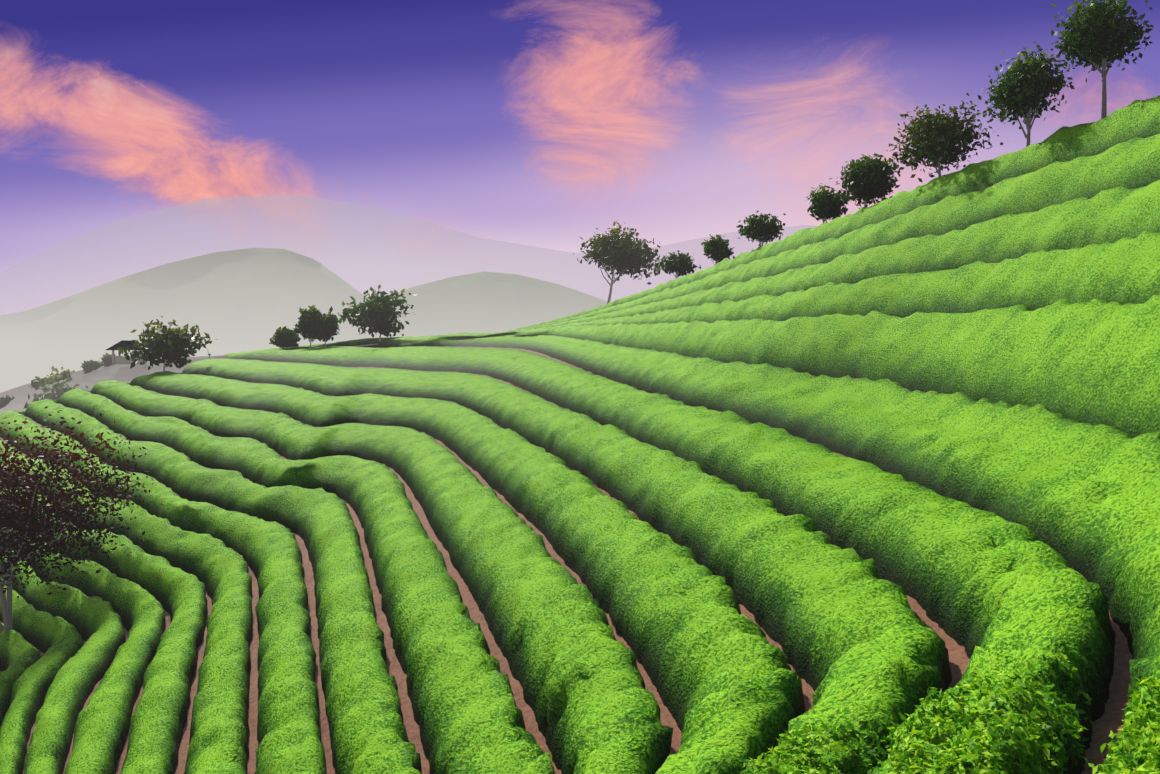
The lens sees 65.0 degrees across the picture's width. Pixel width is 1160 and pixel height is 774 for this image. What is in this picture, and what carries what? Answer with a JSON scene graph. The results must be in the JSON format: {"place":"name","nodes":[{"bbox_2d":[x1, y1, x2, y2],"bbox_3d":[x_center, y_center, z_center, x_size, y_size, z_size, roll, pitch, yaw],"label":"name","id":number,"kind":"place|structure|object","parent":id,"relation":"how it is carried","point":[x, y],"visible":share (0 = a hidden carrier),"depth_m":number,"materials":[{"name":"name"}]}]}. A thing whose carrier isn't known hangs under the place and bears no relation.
{"place":"outdoors","nodes":[
{"label":"outdoors","id":0,"kind":"place"},
{"bbox_2d":[0,248,369,392],"bbox_3d":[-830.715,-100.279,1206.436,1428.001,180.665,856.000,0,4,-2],"label":"hill","id":1,"kind":"structure","parent":0,"point":[243,300],"depth_m":1150.63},
{"bbox_2d":[4,195,784,312],"bbox_3d":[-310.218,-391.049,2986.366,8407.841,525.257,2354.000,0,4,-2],"label":"hill","id":2,"kind":"structure","parent":0,"point":[326,244],"depth_m":3223.28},
{"bbox_2d":[297,272,606,345],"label":"hill","id":3,"kind":"structure","parent":0,"point":[486,302],"depth_m":773.20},
{"bbox_2d":[0,344,1131,773],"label":"dirt path","id":4,"kind":"structure","parent":0,"point":[1112,716],"depth_m":19.20,"materials":[{"name":"brown soil"}]},
{"bbox_2d":[0,406,166,632],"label":"red plum tree","id":5,"kind":"object","parent":4,"relation":"on","point":[29,521],"visible":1,"depth_m":36.53,"materials":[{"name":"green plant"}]},
{"bbox_2d":[117,316,217,370],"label":"tree","id":6,"kind":"object","parent":4,"relation":"on","point":[168,346],"visible":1,"depth_m":91.01,"materials":[{"name":"green plant"}]},
{"bbox_2d":[269,326,300,347],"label":"bush","id":7,"kind":"object","parent":4,"relation":"on","point":[283,337],"visible":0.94,"depth_m":122.30,"materials":[{"name":"green plant"}]},
{"bbox_2d":[289,305,326,348],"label":"tree","id":8,"kind":"object","parent":4,"relation":"on","point":[309,327],"visible":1,"depth_m":117.84,"materials":[{"name":"green plant"}]},
{"bbox_2d":[314,311,341,346],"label":"tree","id":9,"kind":"object","parent":4,"relation":"on","point":[330,321],"visible":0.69,"depth_m":120.02,"materials":[{"name":"green plant"}]},
{"bbox_2d":[329,284,416,340],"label":"tree","id":10,"kind":"object","parent":4,"relation":"on","point":[379,315],"visible":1,"depth_m":132.36,"materials":[{"name":"green plant"}]},
{"bbox_2d":[0,95,1159,773],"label":"tea hedge rows","id":11,"kind":"object","parent":4,"relation":"on","point":[958,371],"visible":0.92,"depth_m":23.79,"materials":[{"name":"green plant"}]},
{"bbox_2d":[740,652,1159,773],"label":"tea bush","id":12,"kind":"object","parent":4,"relation":"on","point":[1144,740],"visible":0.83,"depth_m":7.35,"materials":[{"name":"green plant"}]},
{"bbox_2d":[0,0,1159,314],"label":"sky","id":13,"kind":"structure","parent":0,"point":[540,126],"materials":[{"name":"purple"}]},
{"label":"hill bank","id":14,"kind":"object","parent":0,"visible":0},
{"bbox_2d":[573,221,669,304],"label":"crest tree","id":15,"kind":"object","parent":14,"relation":"on","point":[619,254],"visible":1,"depth_m":132.09,"materials":[{"name":"green plant"}]},
{"bbox_2d":[657,250,700,277],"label":"crest tree","id":16,"kind":"object","parent":14,"relation":"on","point":[681,263],"visible":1,"depth_m":87.46,"materials":[{"name":"green plant"}]},
{"bbox_2d":[701,234,734,264],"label":"crest tree","id":17,"kind":"object","parent":14,"relation":"on","point":[716,250],"visible":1,"depth_m":72.32,"materials":[{"name":"green plant"}]},
{"bbox_2d":[736,211,785,245],"bbox_3d":[11.916,-9.725,60.041,3.419,3.802,3.212,0,4,-2],"label":"crest tree","id":18,"kind":"object","parent":14,"relation":"on","point":[759,229],"visible":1,"depth_m":59.50,"materials":[{"name":"green plant"}]},
{"bbox_2d":[805,183,850,222],"bbox_3d":[13.401,-9.200,49.021,2.469,3.607,2.474,0,4,-2],"label":"crest tree","id":19,"kind":"object","parent":14,"relation":"on","point":[827,204],"visible":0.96,"depth_m":48.68,"materials":[{"name":"green plant"}]},
{"bbox_2d":[829,150,903,208],"bbox_3d":[13.867,-9.307,44.131,3.234,4.139,3.063,-2,4,-29],"label":"crest tree","id":20,"kind":"object","parent":14,"relation":"on","point":[868,180],"visible":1,"depth_m":43.42,"materials":[{"name":"green plant"}]},
{"bbox_2d":[883,93,1008,181],"bbox_3d":[15.192,-9.710,38.544,5.547,4.782,4.581,-2,4,-24],"label":"crest tree","id":21,"kind":"object","parent":14,"relation":"on","point":[936,139],"visible":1,"depth_m":37.74,"materials":[{"name":"green plant"}]},
{"bbox_2d":[978,42,1086,146],"bbox_3d":[16.544,-10.173,33.772,3.816,5.076,3.467,0,4,-2],"label":"crest tree","id":22,"kind":"object","parent":14,"relation":"on","point":[1025,90],"visible":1,"depth_m":33.27,"materials":[{"name":"green plant"}]},
{"bbox_2d":[1046,0,1153,118],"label":"crest tree","id":23,"kind":"object","parent":14,"relation":"on","point":[1099,35],"visible":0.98,"depth_m":30.33,"materials":[{"name":"green plant"}]},
{"label":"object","id":24,"kind":"structure","parent":0,"visible":0},
{"bbox_2d":[0,356,226,414],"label":"terraced hillside","id":25,"kind":"structure","parent":24,"relation":"on","point":[119,372],"depth_m":316.17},
{"bbox_2d":[0,395,14,408],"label":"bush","id":26,"kind":"object","parent":25,"relation":"on","point":[6,400],"visible":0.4,"depth_m":323.24,"materials":[{"name":"green plant"}]},
{"bbox_2d":[28,376,49,389],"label":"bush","id":27,"kind":"object","parent":25,"relation":"on","point":[34,383],"visible":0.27,"depth_m":323.35,"materials":[{"name":"green plant"}]},
{"bbox_2d":[24,366,87,408],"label":"tree","id":28,"kind":"object","parent":25,"relation":"on","point":[59,389],"depth_m":309.28,"materials":[{"name":"green plant"}]},
{"bbox_2d":[54,369,73,381],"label":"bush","id":29,"kind":"object","parent":25,"relation":"on","point":[65,375],"visible":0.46,"depth_m":323.75,"materials":[{"name":"green plant"}]},
{"bbox_2d":[81,359,103,373],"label":"bush","id":30,"kind":"object","parent":25,"relation":"on","point":[89,366],"visible":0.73,"depth_m":323.52,"materials":[{"name":"green plant"}]},
{"bbox_2d":[100,353,115,366],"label":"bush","id":31,"kind":"object","parent":25,"relation":"on","point":[106,358],"visible":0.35,"depth_m":323.84,"materials":[{"name":"green plant"}]},
{"bbox_2d":[106,340,145,364],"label":"house","id":32,"kind":"structure","parent":25,"relation":"on","point":[119,359],"depth_m":311.63,"materials":[{"name":"beige"}]}
]}

